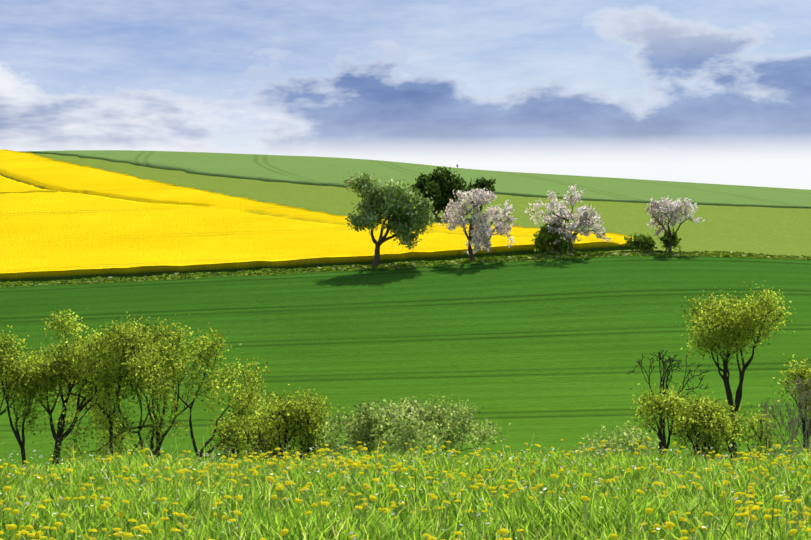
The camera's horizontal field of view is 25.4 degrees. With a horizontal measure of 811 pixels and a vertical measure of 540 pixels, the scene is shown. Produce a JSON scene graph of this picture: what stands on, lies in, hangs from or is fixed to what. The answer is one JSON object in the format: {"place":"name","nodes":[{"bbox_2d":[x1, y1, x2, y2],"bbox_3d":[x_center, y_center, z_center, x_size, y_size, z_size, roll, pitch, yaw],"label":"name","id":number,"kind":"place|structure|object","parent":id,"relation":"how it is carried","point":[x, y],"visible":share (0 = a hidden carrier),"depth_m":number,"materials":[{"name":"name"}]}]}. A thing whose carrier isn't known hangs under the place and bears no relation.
{"place":"outdoors","nodes":[
{"label":"outdoors","id":0,"kind":"place"},
{"bbox_2d":[0,149,652,282],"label":"rapeseed field","id":1,"kind":"structure","parent":0,"point":[61,220],"depth_m":197.64,"materials":[{"name":"yellow plant"}]},
{"bbox_2d":[407,164,471,219],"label":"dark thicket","id":2,"kind":"object","parent":1,"relation":"on","point":[429,181],"depth_m":216.14,"materials":[{"name":"green plant"}]},
{"bbox_2d":[466,177,495,211],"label":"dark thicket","id":3,"kind":"object","parent":1,"relation":"on","point":[482,184],"depth_m":218.53,"materials":[{"name":"green plant"}]},
{"bbox_2d":[0,256,810,469],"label":"field","id":4,"kind":"structure","parent":0,"point":[548,353],"depth_m":133.49,"materials":[{"name":"green plant"}]},
{"bbox_2d":[623,232,657,250],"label":"hedge bush","id":5,"kind":"object","parent":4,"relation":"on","point":[645,242],"depth_m":174.52,"materials":[{"name":"green plant"}]},
{"bbox_2d":[0,0,810,189],"label":"sky","id":6,"kind":"structure","parent":0,"point":[693,91],"materials":[{"name":"blue"}]},
{"bbox_2d":[21,150,810,208],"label":"field","id":7,"kind":"structure","parent":0,"point":[319,171],"depth_m":303.03,"materials":[{"name":"green plant"}]},
{"bbox_2d":[33,153,810,284],"bbox_3d":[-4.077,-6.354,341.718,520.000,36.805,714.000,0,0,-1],"label":"ground","id":8,"kind":"structure","parent":0,"point":[767,230],"depth_m":240.97,"materials":[{"name":"green plant"}]},
{"bbox_2d":[0,325,53,468],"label":"tree","id":9,"kind":"object","parent":8,"relation":"on","point":[18,373],"depth_m":32.63,"materials":[{"name":"green plant"}]},
{"bbox_2d":[9,305,129,466],"bbox_3d":[-6.434,2.955,33.562,2.444,4.587,2.717,0,0,-1],"label":"tree","id":10,"kind":"object","parent":8,"relation":"on","point":[50,369],"depth_m":33.46,"materials":[{"name":"green plant"}]},
{"bbox_2d":[49,314,153,462],"bbox_3d":[-5.386,2.919,32.251,2.054,4.246,1.280,0,0,-37],"label":"tree","id":11,"kind":"object","parent":8,"relation":"on","point":[105,339],"depth_m":32.13,"materials":[{"name":"green plant"}]},
{"bbox_2d":[50,311,272,464],"bbox_3d":[-4.430,2.902,32.628,4.217,4.350,3.721,0,0,-1],"label":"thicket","id":12,"kind":"object","parent":8,"relation":"on","point":[171,356],"depth_m":32.46,"materials":[{"name":"green plant"}]},
{"bbox_2d":[197,406,324,461],"bbox_3d":[-2.513,3.489,31.324,2.232,2.338,1.766,0,0,-1],"label":"shrub","id":13,"kind":"object","parent":8,"relation":"on","point":[232,426],"depth_m":31.09,"materials":[{"name":"green plant"}]},
{"bbox_2d":[236,384,342,462],"bbox_3d":[-2.034,3.306,31.237,1.916,2.706,2.526,0,0,-1],"label":"shrub","id":14,"kind":"object","parent":8,"relation":"on","point":[298,406],"depth_m":30.85,"materials":[{"name":"green plant"}]},
{"bbox_2d":[0,445,803,539],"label":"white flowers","id":15,"kind":"object","parent":8,"relation":"on","point":[354,538],"visible":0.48,"depth_m":14.85,"materials":[{"name":"plant"}]},
{"bbox_2d":[0,440,809,539],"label":"dandelions","id":16,"kind":"object","parent":8,"relation":"on","point":[683,534],"visible":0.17,"depth_m":14.16,"materials":[{"name":"green plant"}]},
{"bbox_2d":[0,249,810,287],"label":"track verge","id":17,"kind":"structure","parent":8,"relation":"on","point":[486,259],"depth_m":168.99,"materials":[{"name":"green plant"}]},
{"bbox_2d":[342,170,437,266],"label":"pear tree","id":18,"kind":"object","parent":17,"relation":"on","point":[404,219],"depth_m":166.78,"materials":[{"name":"green plant"}]},
{"bbox_2d":[438,188,516,260],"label":"blossom tree","id":19,"kind":"object","parent":17,"relation":"on","point":[486,228],"depth_m":169.56,"materials":[{"name":"white plant"}]},
{"bbox_2d":[659,229,682,250],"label":"hedge bush","id":20,"kind":"object","parent":17,"relation":"on","point":[675,239],"depth_m":174.74,"materials":[{"name":"green plant"}]},
{"bbox_2d":[645,196,704,251],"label":"blossom tree","id":21,"kind":"object","parent":17,"relation":"on","point":[663,212],"depth_m":174.79,"materials":[{"name":"white plant"}]},
{"bbox_2d":[0,429,810,539],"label":"meadow grass","id":22,"kind":"structure","parent":8,"relation":"on","point":[545,518],"depth_m":13.84,"materials":[{"name":"green plant"}]},
{"bbox_2d":[675,280,797,463],"bbox_3d":[6.370,2.894,34.727,2.589,5.402,2.654,0,0,-1],"label":"tree","id":23,"kind":"object","parent":22,"relation":"on","point":[738,313],"depth_m":34.13,"materials":[{"name":"green plant"}]},
{"bbox_2d":[0,438,810,539],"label":"dandelion heads","id":24,"kind":"object","parent":8,"relation":"on","point":[143,527],"visible":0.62,"depth_m":14.23,"materials":[{"name":"yellow plant"}]},
{"bbox_2d":[309,394,510,459],"bbox_3d":[-0.044,3.283,30.697,2.877,2.403,2.916,0,0,33],"label":"shrub","id":25,"kind":"object","parent":8,"relation":"on","point":[394,415],"depth_m":30.31,"materials":[{"name":"green plant"}]},
{"bbox_2d":[530,219,573,253],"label":"hedge bush","id":26,"kind":"object","parent":8,"relation":"on","point":[544,237],"depth_m":173.04,"materials":[{"name":"green plant"}]},
{"bbox_2d":[525,184,610,253],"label":"blossom tree","id":27,"kind":"object","parent":8,"relation":"on","point":[554,218],"depth_m":171.78,"materials":[{"name":"white plant"}]},
{"bbox_2d":[571,422,663,457],"bbox_3d":[3.490,3.366,29.963,1.721,1.698,1.648,0,0,-1],"label":"shrub","id":28,"kind":"object","parent":8,"relation":"on","point":[621,445],"depth_m":29.87,"materials":[{"name":"green plant"}]},
{"bbox_2d":[627,350,709,452],"bbox_3d":[5.008,3.392,33.925,1.163,3.819,1.327,0,0,43],"label":"tree","id":29,"kind":"object","parent":8,"relation":"on","point":[668,370],"visible":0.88,"depth_m":33.90,"materials":[{"name":"brown plant"}]},
{"bbox_2d":[627,382,731,460],"bbox_3d":[4.862,3.376,31.931,1.907,2.793,1.510,0,0,-1],"label":"shrub","id":30,"kind":"object","parent":8,"relation":"on","point":[663,402],"depth_m":31.83,"materials":[{"name":"green plant"}]},
{"bbox_2d":[663,391,786,461],"bbox_3d":[5.650,3.472,32.002,2.341,2.618,2.597,0,0,-1],"label":"shrub","id":31,"kind":"object","parent":8,"relation":"on","point":[725,425],"depth_m":31.47,"materials":[{"name":"green plant"}]},
{"bbox_2d":[748,376,810,458],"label":"shrub wood","id":32,"kind":"object","parent":8,"relation":"on","point":[791,422],"visible":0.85,"depth_m":31.84,"materials":[{"name":"grey plant"}]},
{"bbox_2d":[771,353,810,453],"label":"tree","id":33,"kind":"object","parent":8,"relation":"on","point":[804,371],"depth_m":32.93,"materials":[{"name":"green plant"}]}
]}

